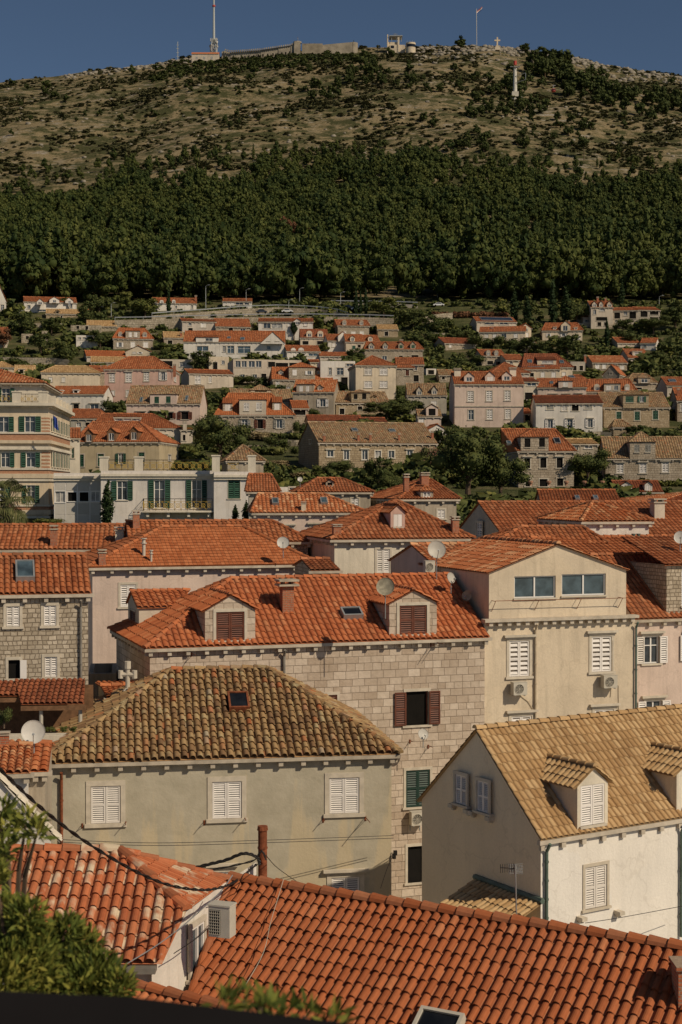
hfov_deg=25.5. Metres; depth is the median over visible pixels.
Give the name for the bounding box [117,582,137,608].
window
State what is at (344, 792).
window
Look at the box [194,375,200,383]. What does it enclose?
window
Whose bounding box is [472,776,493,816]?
window
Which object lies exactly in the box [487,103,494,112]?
hill pine
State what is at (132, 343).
window
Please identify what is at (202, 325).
window
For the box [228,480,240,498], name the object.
window
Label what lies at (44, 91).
hill pine
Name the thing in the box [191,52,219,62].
hut
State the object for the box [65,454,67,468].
window
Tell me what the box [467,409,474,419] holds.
window
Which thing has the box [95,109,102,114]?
hill pine
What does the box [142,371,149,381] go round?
window
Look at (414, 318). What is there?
garden tree
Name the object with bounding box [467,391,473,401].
window
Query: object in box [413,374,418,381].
window
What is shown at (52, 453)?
window
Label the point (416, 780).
window
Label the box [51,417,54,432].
window
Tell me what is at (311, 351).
house
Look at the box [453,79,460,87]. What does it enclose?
hill pine
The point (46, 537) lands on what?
house
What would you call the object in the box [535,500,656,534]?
house
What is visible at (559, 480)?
window
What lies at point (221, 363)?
terrace building
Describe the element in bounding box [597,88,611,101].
hill pine
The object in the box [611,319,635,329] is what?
garden tree
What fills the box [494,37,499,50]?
stone cross
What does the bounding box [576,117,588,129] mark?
hill pine
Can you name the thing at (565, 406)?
window
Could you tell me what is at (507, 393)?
window
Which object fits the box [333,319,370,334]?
house
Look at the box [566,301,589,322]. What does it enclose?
garden tree
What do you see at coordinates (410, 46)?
restaurant
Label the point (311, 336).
house
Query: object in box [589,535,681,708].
house
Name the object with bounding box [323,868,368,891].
window
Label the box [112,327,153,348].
house
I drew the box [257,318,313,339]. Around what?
house
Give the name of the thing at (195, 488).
window
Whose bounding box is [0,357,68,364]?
garden wall
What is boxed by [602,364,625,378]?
stone barn
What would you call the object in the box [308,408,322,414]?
shrub
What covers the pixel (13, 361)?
shrub
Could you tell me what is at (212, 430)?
garden tree
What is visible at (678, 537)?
satellite dish
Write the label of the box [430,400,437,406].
window
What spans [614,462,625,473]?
window
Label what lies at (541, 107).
hill pine
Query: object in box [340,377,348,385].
window
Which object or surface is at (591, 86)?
hill pine
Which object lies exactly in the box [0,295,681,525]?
undergrowth
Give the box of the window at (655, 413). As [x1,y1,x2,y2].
[652,410,658,419]
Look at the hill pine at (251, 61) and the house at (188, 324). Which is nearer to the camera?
the house at (188, 324)
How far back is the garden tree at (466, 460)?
148.32 m
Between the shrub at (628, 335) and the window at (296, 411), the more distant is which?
the shrub at (628, 335)
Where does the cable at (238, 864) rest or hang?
attached to the flue pipe
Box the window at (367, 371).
[363,368,372,375]
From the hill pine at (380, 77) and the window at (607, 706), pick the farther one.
the hill pine at (380, 77)
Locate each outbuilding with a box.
[86,320,116,330]
[566,438,598,455]
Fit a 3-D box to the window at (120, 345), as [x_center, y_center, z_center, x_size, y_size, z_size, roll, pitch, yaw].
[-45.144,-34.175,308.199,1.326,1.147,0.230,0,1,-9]
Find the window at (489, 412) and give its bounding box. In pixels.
[486,409,492,419]
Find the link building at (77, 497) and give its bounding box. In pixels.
[53,473,100,522]
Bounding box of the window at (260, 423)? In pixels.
[254,418,265,428]
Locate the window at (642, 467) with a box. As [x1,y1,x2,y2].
[637,461,648,473]
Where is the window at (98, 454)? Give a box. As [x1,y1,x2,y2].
[96,453,104,466]
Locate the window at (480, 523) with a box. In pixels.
[476,520,483,537]
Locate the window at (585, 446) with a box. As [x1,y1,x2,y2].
[583,445,592,448]
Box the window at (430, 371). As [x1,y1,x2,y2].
[427,369,434,374]
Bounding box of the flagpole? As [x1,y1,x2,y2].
[476,7,481,44]
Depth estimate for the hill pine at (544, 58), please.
1036.49 m
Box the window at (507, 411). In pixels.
[504,409,511,419]
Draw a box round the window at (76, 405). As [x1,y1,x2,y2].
[72,403,79,408]
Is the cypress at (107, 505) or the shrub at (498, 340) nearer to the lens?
the cypress at (107, 505)
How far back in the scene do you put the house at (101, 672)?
66.29 m
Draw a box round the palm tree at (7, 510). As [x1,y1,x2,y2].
[0,477,39,522]
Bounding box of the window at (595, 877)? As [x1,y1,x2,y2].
[581,860,611,912]
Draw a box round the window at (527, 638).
[504,634,536,679]
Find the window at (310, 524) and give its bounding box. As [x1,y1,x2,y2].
[307,523,320,527]
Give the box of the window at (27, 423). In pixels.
[19,415,40,431]
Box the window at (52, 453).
[51,451,54,467]
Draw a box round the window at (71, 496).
[67,492,77,501]
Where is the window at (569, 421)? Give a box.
[565,418,574,428]
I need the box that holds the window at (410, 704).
[395,688,439,727]
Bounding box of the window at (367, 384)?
[364,381,372,387]
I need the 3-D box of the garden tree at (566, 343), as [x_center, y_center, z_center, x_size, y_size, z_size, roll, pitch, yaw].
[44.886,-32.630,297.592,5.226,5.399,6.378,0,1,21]
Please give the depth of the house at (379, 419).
217.24 m
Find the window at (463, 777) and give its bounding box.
[451,770,471,808]
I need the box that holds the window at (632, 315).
[629,311,636,318]
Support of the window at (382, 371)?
in the house at (372, 373)
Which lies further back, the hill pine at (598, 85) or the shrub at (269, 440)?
the hill pine at (598, 85)
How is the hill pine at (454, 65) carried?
on the ground
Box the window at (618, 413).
[616,411,621,418]
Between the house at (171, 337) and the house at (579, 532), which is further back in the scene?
the house at (171, 337)
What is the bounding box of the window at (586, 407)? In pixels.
[584,404,592,409]
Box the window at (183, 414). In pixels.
[177,410,191,419]
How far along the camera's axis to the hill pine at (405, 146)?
758.22 m
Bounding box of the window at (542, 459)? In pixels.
[538,456,548,468]
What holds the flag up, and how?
attached to the hotel
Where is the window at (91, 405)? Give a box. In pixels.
[86,403,101,408]
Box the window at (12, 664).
[4,657,22,680]
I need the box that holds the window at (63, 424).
[62,422,65,435]
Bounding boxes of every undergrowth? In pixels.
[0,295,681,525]
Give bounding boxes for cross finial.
[118,661,136,690]
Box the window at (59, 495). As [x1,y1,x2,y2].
[54,491,65,502]
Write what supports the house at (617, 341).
on the ground
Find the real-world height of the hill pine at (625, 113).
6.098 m
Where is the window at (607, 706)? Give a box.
[589,703,620,712]
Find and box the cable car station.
[387,34,404,52]
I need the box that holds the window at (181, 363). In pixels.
[179,361,191,366]
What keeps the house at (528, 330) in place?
on the ground
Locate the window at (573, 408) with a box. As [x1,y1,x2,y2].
[571,404,577,410]
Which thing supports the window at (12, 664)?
in the house at (45, 598)
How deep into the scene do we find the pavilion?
150.48 m
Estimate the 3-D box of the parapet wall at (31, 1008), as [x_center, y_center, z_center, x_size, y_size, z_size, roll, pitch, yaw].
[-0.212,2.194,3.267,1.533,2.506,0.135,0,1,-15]
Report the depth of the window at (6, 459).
142.30 m
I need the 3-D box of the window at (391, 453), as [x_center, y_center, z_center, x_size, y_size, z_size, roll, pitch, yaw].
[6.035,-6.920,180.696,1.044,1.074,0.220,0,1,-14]
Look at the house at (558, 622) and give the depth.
66.20 m
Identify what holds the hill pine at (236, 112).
on the ground
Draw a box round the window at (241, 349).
[237,345,250,353]
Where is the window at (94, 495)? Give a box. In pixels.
[90,491,99,501]
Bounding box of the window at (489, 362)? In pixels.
[487,360,493,364]
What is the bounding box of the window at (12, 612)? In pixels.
[2,603,23,628]
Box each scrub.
[0,44,681,218]
[148,49,377,80]
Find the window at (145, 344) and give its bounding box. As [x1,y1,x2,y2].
[143,342,148,347]
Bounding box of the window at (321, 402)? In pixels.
[317,398,327,406]
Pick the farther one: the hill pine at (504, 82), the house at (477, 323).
the hill pine at (504, 82)
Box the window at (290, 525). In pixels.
[284,524,295,528]
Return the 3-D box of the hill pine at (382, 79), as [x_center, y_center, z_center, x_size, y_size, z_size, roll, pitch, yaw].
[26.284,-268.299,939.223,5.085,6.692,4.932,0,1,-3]
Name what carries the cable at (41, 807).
attached to the house at (376, 958)
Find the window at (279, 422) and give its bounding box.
[274,418,284,428]
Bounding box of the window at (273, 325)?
[271,323,282,328]
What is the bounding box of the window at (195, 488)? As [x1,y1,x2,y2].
[186,479,206,508]
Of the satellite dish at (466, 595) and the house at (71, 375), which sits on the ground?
the house at (71, 375)
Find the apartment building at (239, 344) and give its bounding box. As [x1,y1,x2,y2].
[183,330,285,358]
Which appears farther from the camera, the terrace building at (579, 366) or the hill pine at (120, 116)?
the hill pine at (120, 116)
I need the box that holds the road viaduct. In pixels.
[331,300,417,307]
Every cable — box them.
[0,767,257,891]
[59,835,393,842]
[62,838,390,845]
[127,875,232,963]
[173,874,243,953]
[195,852,260,867]
[211,850,266,869]
[247,879,283,981]
[586,906,681,922]
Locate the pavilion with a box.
[220,444,266,472]
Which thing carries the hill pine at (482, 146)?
on the ground
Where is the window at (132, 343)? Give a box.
[130,341,134,347]
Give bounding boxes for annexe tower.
[211,455,255,518]
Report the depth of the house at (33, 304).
344.38 m
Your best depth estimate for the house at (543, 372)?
272.92 m
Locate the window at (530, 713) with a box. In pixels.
[506,709,538,720]
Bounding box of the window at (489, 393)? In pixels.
[485,390,492,401]
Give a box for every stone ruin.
[21,334,32,342]
[71,325,101,332]
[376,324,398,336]
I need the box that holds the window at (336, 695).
[322,692,339,700]
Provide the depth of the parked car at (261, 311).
338.53 m
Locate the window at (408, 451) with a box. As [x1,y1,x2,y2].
[405,449,414,454]
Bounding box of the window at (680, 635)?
[680,635,681,660]
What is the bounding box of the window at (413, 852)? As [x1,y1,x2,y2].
[404,843,421,885]
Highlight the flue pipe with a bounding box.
[257,825,267,876]
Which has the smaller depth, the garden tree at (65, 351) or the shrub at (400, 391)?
the shrub at (400, 391)
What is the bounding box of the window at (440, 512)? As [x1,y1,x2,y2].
[436,508,446,519]
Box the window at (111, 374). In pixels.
[108,372,115,382]
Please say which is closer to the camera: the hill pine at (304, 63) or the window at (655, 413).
the window at (655, 413)
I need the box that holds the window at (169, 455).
[168,454,171,461]
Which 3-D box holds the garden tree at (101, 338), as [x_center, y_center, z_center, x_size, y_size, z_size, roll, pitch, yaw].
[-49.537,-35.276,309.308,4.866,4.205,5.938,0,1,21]
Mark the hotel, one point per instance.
(35, 448)
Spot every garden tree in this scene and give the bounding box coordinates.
[0,327,12,347]
[12,313,36,330]
[27,332,53,354]
[41,316,62,334]
[50,341,78,358]
[76,306,95,323]
[86,329,112,347]
[87,294,113,311]
[111,291,132,309]
[129,297,160,318]
[188,350,214,365]
[189,411,254,457]
[290,322,297,340]
[318,342,329,349]
[345,348,365,358]
[362,399,412,418]
[362,456,394,482]
[367,296,398,317]
[395,397,424,413]
[397,310,428,326]
[417,446,447,470]
[424,314,453,328]
[426,426,510,497]
[434,424,462,449]
[450,329,472,337]
[473,453,533,493]
[515,336,541,352]
[532,341,554,352]
[555,333,581,357]
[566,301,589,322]
[566,447,613,481]
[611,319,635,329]
[625,425,647,433]
[634,314,673,334]
[659,305,681,326]
[662,429,681,435]
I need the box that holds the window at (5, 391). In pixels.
[0,387,13,401]
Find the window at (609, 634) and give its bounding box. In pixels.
[586,630,618,674]
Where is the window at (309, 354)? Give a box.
[308,353,318,356]
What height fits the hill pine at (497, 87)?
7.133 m
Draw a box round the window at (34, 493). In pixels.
[22,485,38,503]
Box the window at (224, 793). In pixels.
[206,776,247,822]
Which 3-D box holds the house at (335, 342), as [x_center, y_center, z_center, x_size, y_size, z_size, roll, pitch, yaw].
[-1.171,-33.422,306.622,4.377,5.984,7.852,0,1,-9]
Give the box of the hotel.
[0,391,74,518]
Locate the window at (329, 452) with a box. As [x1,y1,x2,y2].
[325,449,335,457]
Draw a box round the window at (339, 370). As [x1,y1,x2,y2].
[336,367,343,375]
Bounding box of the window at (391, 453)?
[387,450,395,458]
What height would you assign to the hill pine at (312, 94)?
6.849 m
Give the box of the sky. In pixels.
[0,0,681,82]
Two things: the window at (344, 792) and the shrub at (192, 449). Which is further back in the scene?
the shrub at (192, 449)
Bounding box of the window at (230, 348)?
[226,345,234,353]
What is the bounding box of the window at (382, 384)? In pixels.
[379,380,387,387]
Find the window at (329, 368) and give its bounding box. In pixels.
[328,367,332,375]
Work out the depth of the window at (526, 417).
221.48 m
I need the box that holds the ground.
[0,46,681,522]
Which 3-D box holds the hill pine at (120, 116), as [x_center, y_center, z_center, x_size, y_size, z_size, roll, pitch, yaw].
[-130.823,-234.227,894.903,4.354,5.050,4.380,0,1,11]
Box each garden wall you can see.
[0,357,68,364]
[287,440,298,445]
[579,323,589,326]
[593,431,611,435]
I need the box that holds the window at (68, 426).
[67,424,69,437]
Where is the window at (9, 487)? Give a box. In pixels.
[0,487,10,497]
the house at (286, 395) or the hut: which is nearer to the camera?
the house at (286, 395)
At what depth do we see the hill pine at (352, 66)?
974.30 m
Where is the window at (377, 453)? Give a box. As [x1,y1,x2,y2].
[374,450,381,457]
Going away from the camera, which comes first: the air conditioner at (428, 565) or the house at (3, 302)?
the air conditioner at (428, 565)
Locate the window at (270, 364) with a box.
[267,361,275,367]
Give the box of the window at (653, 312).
[649,311,658,314]
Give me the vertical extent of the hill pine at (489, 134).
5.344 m
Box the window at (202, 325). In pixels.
[200,322,206,327]
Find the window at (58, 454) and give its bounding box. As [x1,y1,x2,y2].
[57,452,59,467]
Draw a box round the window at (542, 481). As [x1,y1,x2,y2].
[538,478,548,486]
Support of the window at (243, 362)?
in the modern house at (253, 368)
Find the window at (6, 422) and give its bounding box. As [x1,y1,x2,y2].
[0,416,13,431]
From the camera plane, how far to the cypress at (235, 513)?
123.91 m
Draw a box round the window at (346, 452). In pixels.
[342,449,350,459]
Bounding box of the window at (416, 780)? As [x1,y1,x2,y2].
[402,766,432,809]
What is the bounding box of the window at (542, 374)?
[540,372,545,377]
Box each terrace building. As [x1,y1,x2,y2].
[9,733,66,741]
[207,357,228,369]
[424,369,435,374]
[569,361,584,370]
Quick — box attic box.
[113,412,141,420]
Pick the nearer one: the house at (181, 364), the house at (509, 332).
the house at (181, 364)
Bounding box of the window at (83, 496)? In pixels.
[78,492,89,501]
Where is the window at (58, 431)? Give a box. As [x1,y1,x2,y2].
[57,420,59,433]
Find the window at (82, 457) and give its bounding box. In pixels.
[80,453,84,466]
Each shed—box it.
[427,423,445,434]
[607,419,631,435]
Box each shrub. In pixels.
[0,707,12,728]
[0,792,58,984]
[0,857,144,997]
[6,357,27,364]
[33,518,66,522]
[100,399,123,412]
[150,348,168,356]
[180,444,196,452]
[201,973,360,1022]
[233,375,242,383]
[240,375,269,384]
[248,431,270,440]
[263,436,291,447]
[265,460,290,465]
[290,446,298,453]
[290,472,314,477]
[291,420,305,434]
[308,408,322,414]
[312,464,320,471]
[319,459,354,473]
[377,474,402,487]
[395,387,404,395]
[410,331,437,341]
[453,354,486,364]
[466,334,493,346]
[491,335,520,347]
[618,329,638,340]
[652,349,672,363]
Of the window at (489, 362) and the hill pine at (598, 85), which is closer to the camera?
the window at (489, 362)
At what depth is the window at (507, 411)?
217.25 m
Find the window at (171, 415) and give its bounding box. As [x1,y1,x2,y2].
[166,411,175,418]
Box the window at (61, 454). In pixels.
[60,453,62,468]
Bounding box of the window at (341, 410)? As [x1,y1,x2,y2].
[339,408,344,414]
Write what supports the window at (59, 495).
in the link building at (77, 497)
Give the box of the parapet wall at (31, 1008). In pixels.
[0,991,349,1023]
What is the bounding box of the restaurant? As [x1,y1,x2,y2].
[406,40,415,52]
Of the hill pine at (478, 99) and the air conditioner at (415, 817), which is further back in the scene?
the hill pine at (478, 99)
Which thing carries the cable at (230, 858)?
attached to the flue pipe
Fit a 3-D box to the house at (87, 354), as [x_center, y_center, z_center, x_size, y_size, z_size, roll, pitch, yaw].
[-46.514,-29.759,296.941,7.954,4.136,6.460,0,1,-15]
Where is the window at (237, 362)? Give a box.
[235,360,240,367]
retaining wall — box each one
[115,313,393,329]
[152,304,347,318]
[423,313,452,322]
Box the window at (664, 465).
[660,460,670,472]
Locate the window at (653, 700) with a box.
[638,695,670,707]
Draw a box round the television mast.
[209,0,217,51]
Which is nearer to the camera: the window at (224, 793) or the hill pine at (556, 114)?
the window at (224, 793)
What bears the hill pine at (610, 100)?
on the ground
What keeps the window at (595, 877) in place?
in the house at (578, 817)
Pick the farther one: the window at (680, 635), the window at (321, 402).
the window at (321, 402)
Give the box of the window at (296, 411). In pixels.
[293,409,305,415]
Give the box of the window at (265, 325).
[263,323,270,328]
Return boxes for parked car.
[256,309,266,313]
[282,309,292,312]
[433,302,443,306]
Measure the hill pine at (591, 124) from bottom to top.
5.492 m
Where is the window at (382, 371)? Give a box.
[379,368,387,375]
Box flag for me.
[51,415,57,429]
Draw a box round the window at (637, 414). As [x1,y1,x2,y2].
[633,411,640,420]
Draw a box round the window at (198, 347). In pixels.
[196,345,208,350]
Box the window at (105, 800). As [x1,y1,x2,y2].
[84,780,126,827]
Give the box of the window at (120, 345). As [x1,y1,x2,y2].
[117,342,122,347]
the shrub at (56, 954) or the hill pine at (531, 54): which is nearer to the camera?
the shrub at (56, 954)
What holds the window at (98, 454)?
in the house at (125, 442)
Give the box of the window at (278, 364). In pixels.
[275,362,288,366]
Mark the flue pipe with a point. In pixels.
(262, 830)
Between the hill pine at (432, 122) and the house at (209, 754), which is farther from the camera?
the hill pine at (432, 122)
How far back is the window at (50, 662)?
59.06 m
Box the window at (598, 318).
[596,316,607,320]
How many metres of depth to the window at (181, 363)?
283.49 m
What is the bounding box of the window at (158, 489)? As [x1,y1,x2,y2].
[148,479,169,508]
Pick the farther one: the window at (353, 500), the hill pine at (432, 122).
the hill pine at (432, 122)
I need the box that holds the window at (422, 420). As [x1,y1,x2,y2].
[418,418,424,423]
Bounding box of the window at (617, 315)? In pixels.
[614,312,620,318]
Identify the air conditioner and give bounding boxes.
[207,900,236,938]
[409,810,421,830]
[423,560,434,572]
[511,681,526,695]
[600,674,617,688]
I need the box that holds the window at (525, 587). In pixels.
[513,576,557,599]
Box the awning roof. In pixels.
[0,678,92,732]
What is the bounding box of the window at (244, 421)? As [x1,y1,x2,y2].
[239,418,249,426]
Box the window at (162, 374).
[159,371,166,380]
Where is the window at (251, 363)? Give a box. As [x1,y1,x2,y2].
[248,360,254,367]
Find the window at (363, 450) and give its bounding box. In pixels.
[360,448,369,459]
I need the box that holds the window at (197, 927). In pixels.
[186,914,206,984]
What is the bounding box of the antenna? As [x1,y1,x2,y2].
[500,863,522,913]
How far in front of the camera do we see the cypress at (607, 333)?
310.67 m
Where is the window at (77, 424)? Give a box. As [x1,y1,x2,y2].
[75,422,81,426]
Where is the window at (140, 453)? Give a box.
[138,451,144,464]
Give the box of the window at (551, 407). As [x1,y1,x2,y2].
[546,404,554,409]
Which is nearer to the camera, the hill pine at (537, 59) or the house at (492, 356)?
the house at (492, 356)
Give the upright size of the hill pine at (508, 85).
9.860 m
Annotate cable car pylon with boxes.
[510,61,525,98]
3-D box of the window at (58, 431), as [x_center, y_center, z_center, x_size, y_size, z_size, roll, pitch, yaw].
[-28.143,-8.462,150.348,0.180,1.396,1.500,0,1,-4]
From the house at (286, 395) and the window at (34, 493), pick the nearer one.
the window at (34, 493)
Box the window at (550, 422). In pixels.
[545,418,554,427]
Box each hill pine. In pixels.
[40,80,50,88]
[41,88,49,95]
[49,91,56,97]
[62,93,69,101]
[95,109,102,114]
[117,113,123,120]
[127,64,135,74]
[232,108,239,115]
[246,59,255,64]
[246,71,255,79]
[262,61,268,68]
[268,60,277,68]
[275,61,283,68]
[282,109,290,117]
[287,62,295,68]
[287,86,293,93]
[290,219,296,232]
[299,59,307,67]
[302,85,308,91]
[307,89,316,98]
[310,77,321,89]
[318,86,326,96]
[326,89,334,98]
[327,85,335,93]
[330,57,339,66]
[332,77,341,86]
[333,85,341,95]
[344,75,353,82]
[345,64,355,72]
[358,56,367,64]
[358,62,368,70]
[363,63,375,74]
[378,74,387,83]
[379,76,385,84]
[380,139,388,147]
[383,67,390,73]
[386,47,395,57]
[392,79,399,84]
[403,71,413,81]
[403,142,408,149]
[404,61,413,73]
[405,81,412,87]
[409,76,417,85]
[419,111,427,120]
[423,82,429,88]
[424,139,431,146]
[427,117,436,127]
[435,83,443,91]
[450,63,457,69]
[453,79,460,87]
[453,139,463,147]
[454,35,465,48]
[462,134,471,144]
[462,140,470,147]
[463,105,472,116]
[470,71,479,78]
[470,90,480,100]
[470,108,477,117]
[472,124,480,134]
[474,95,482,103]
[475,138,481,145]
[476,104,484,115]
[477,132,487,142]
[479,141,488,150]
[482,101,491,112]
[482,130,490,139]
[486,72,494,82]
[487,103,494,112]
[488,83,495,91]
[492,84,500,92]
[494,103,501,112]
[500,75,507,89]
[501,106,511,116]
[503,74,517,88]
[504,100,514,110]
[505,62,513,71]
[505,94,512,100]
[506,79,520,91]
[508,83,522,93]
[514,102,525,113]
[515,94,526,105]
[516,99,524,105]
[517,129,525,136]
[519,43,529,52]
[520,70,533,85]
[520,81,527,90]
[522,139,529,147]
[523,61,533,70]
[525,49,538,63]
[528,94,535,102]
[528,103,535,111]
[528,109,536,116]
[533,55,544,68]
[533,61,548,75]
[533,94,540,103]
[534,54,549,60]
[536,76,546,87]
[536,103,547,112]
[537,46,548,57]
[537,60,552,76]
[541,98,551,107]
[546,53,563,68]
[548,48,571,64]
[549,65,556,77]
[550,132,557,137]
[553,111,560,118]
[554,69,565,82]
[558,63,573,71]
[562,81,576,93]
[563,67,576,78]
[563,84,574,97]
[563,124,573,135]
[566,72,574,82]
[566,113,575,121]
[567,49,573,61]
[570,69,583,81]
[576,77,589,89]
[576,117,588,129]
[579,88,587,98]
[580,73,592,82]
[585,80,596,94]
[586,70,595,79]
[588,63,598,76]
[588,121,595,129]
[590,94,599,102]
[592,82,604,95]
[593,75,601,82]
[595,90,606,93]
[597,65,605,75]
[597,77,606,82]
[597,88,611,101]
[600,70,609,79]
[601,80,614,88]
[602,92,618,105]
[609,84,622,96]
[618,110,627,117]
[619,97,630,109]
[620,84,628,99]
[620,90,631,99]
[620,118,626,126]
[626,89,638,101]
[631,86,639,97]
[634,102,647,114]
[640,89,656,105]
[646,106,657,119]
[652,84,667,92]
[653,101,669,114]
[658,93,670,102]
[659,86,665,97]
[660,96,670,107]
[667,76,675,82]
[667,92,679,103]
[670,97,681,108]
[671,89,681,99]
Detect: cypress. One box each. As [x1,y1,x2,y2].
[100,480,114,522]
[166,286,171,313]
[231,504,238,518]
[241,500,247,518]
[353,286,358,313]
[359,290,362,312]
[362,288,368,313]
[510,286,518,319]
[522,296,532,319]
[547,279,558,322]
[559,285,571,321]
[604,317,609,346]
[619,278,624,303]
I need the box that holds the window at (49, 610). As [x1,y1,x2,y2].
[40,602,60,627]
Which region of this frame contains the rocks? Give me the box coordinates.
[0,44,681,184]
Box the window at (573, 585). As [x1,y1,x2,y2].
[561,573,607,597]
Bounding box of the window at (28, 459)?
[21,452,39,467]
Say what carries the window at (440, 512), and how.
in the house at (428, 495)
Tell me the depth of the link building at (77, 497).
136.13 m
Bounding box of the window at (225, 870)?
[206,863,238,873]
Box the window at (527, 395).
[524,392,533,399]
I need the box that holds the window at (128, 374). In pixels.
[124,371,132,382]
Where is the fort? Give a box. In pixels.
[222,41,357,60]
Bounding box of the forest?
[0,136,681,301]
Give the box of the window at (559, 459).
[554,456,564,468]
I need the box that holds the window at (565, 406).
[561,404,567,410]
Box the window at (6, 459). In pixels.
[0,452,13,467]
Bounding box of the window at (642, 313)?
[640,311,646,316]
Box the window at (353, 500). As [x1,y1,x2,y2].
[350,497,359,506]
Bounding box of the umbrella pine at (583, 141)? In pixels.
[577,136,589,159]
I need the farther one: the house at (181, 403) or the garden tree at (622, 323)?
the garden tree at (622, 323)
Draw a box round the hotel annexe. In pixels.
[99,456,213,522]
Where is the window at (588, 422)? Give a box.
[585,417,594,427]
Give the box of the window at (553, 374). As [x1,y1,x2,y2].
[551,372,556,377]
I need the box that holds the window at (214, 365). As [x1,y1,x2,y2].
[212,361,217,368]
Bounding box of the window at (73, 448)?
[70,447,74,458]
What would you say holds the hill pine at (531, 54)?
on the ground
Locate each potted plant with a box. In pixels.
[45,727,55,732]
[59,726,68,731]
[69,726,76,732]
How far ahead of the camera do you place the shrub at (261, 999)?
3.64 m
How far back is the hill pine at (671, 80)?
1066.83 m
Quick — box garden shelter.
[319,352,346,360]
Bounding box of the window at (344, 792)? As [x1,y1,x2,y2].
[323,772,365,817]
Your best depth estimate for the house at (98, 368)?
266.16 m
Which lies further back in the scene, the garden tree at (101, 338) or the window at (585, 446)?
the garden tree at (101, 338)
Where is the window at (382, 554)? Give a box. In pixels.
[375,547,391,572]
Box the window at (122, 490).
[111,480,132,500]
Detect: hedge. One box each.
[56,317,144,322]
[222,305,247,309]
[244,431,300,438]
[249,443,286,454]
[386,308,439,316]
[431,310,508,317]
[560,430,597,435]
[625,478,681,486]
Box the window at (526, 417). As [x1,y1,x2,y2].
[524,415,530,420]
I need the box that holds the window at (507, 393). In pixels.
[504,390,510,400]
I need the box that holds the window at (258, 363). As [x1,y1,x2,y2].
[255,360,261,367]
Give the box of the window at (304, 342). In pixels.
[302,340,308,344]
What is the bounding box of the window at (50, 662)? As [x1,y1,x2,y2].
[40,654,60,678]
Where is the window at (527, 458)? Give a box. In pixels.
[522,456,532,468]
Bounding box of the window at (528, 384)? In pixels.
[527,383,536,386]
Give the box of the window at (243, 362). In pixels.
[241,360,247,367]
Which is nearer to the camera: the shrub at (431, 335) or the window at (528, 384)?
the window at (528, 384)
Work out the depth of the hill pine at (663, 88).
972.16 m
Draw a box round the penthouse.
[0,369,62,401]
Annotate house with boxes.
[0,286,6,311]
[0,327,8,347]
[0,361,13,371]
[0,522,126,552]
[0,551,93,684]
[0,731,33,809]
[0,773,62,844]
[0,843,255,990]
[14,365,35,373]
[23,296,76,312]
[29,739,54,842]
[40,365,101,386]
[45,664,403,895]
[46,309,79,318]
[55,386,113,410]
[70,408,104,430]
[70,427,80,472]
[76,335,97,347]
[80,421,180,472]
[83,350,125,361]
[85,524,307,684]
[88,663,116,698]
[89,365,106,385]
[90,356,122,365]
[95,679,137,698]
[96,413,182,441]
[102,356,181,402]
[107,572,492,900]
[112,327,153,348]
[121,977,289,1015]
[124,510,312,554]
[125,345,151,356]
[125,385,207,424]
[152,295,196,310]
[160,359,192,370]
[162,331,183,343]
[179,421,192,442]
[180,318,216,331]
[180,368,233,388]
[188,871,681,1023]
[213,392,295,433]
[214,318,250,330]
[222,298,252,308]
[228,359,300,382]
[229,384,292,406]
[244,472,281,518]
[246,492,363,530]
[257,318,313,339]
[269,362,332,386]
[280,486,295,491]
[285,345,320,359]
[286,379,339,414]
[288,400,309,423]
[289,477,375,508]
[292,556,342,574]
[297,421,437,471]
[299,329,327,344]
[299,499,475,576]
[304,414,360,424]
[308,359,319,366]
[317,361,354,388]
[322,331,345,351]
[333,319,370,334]
[335,389,388,414]
[344,334,364,351]
[347,355,396,398]
[359,417,386,421]
[362,340,423,361]
[363,335,379,343]
[371,472,462,523]
[388,541,467,572]
[394,357,424,382]
[396,362,414,384]
[405,383,447,415]
[415,403,441,429]
[416,703,681,939]
[418,535,638,723]
[433,337,475,349]
[435,369,451,381]
[448,367,524,426]
[459,498,681,538]
[469,316,516,331]
[471,524,610,542]
[475,349,503,365]
[479,326,525,340]
[488,362,530,376]
[500,354,521,365]
[500,428,576,487]
[517,353,573,377]
[519,323,531,336]
[519,362,560,379]
[522,377,539,399]
[523,408,530,422]
[529,534,674,554]
[530,395,603,431]
[535,488,619,499]
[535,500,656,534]
[536,375,586,394]
[540,320,583,340]
[568,374,587,383]
[575,315,588,322]
[584,355,627,370]
[586,297,613,328]
[586,378,637,394]
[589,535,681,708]
[597,389,670,427]
[598,431,681,480]
[610,337,639,346]
[610,480,663,493]
[613,307,638,324]
[620,348,645,360]
[620,491,681,499]
[623,373,657,390]
[632,306,660,319]
[639,337,659,350]
[655,376,681,396]
[669,387,681,421]
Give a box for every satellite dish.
[21,720,44,753]
[277,537,288,557]
[376,578,393,618]
[418,728,427,747]
[428,541,445,578]
[447,572,455,592]
[462,590,471,601]
[674,531,681,543]
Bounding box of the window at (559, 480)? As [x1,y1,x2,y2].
[556,477,564,486]
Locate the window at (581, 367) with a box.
[579,365,583,370]
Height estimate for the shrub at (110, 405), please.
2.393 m
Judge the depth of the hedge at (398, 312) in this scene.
339.02 m
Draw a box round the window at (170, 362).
[161,360,172,366]
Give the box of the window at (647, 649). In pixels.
[637,631,667,665]
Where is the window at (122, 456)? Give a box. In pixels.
[116,452,125,464]
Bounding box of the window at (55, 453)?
[54,452,57,467]
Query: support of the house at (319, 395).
on the ground
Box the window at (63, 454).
[63,454,65,468]
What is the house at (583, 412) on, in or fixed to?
on the ground
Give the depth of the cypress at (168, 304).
339.21 m
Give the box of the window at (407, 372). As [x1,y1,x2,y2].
[405,369,409,375]
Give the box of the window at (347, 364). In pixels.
[345,363,353,366]

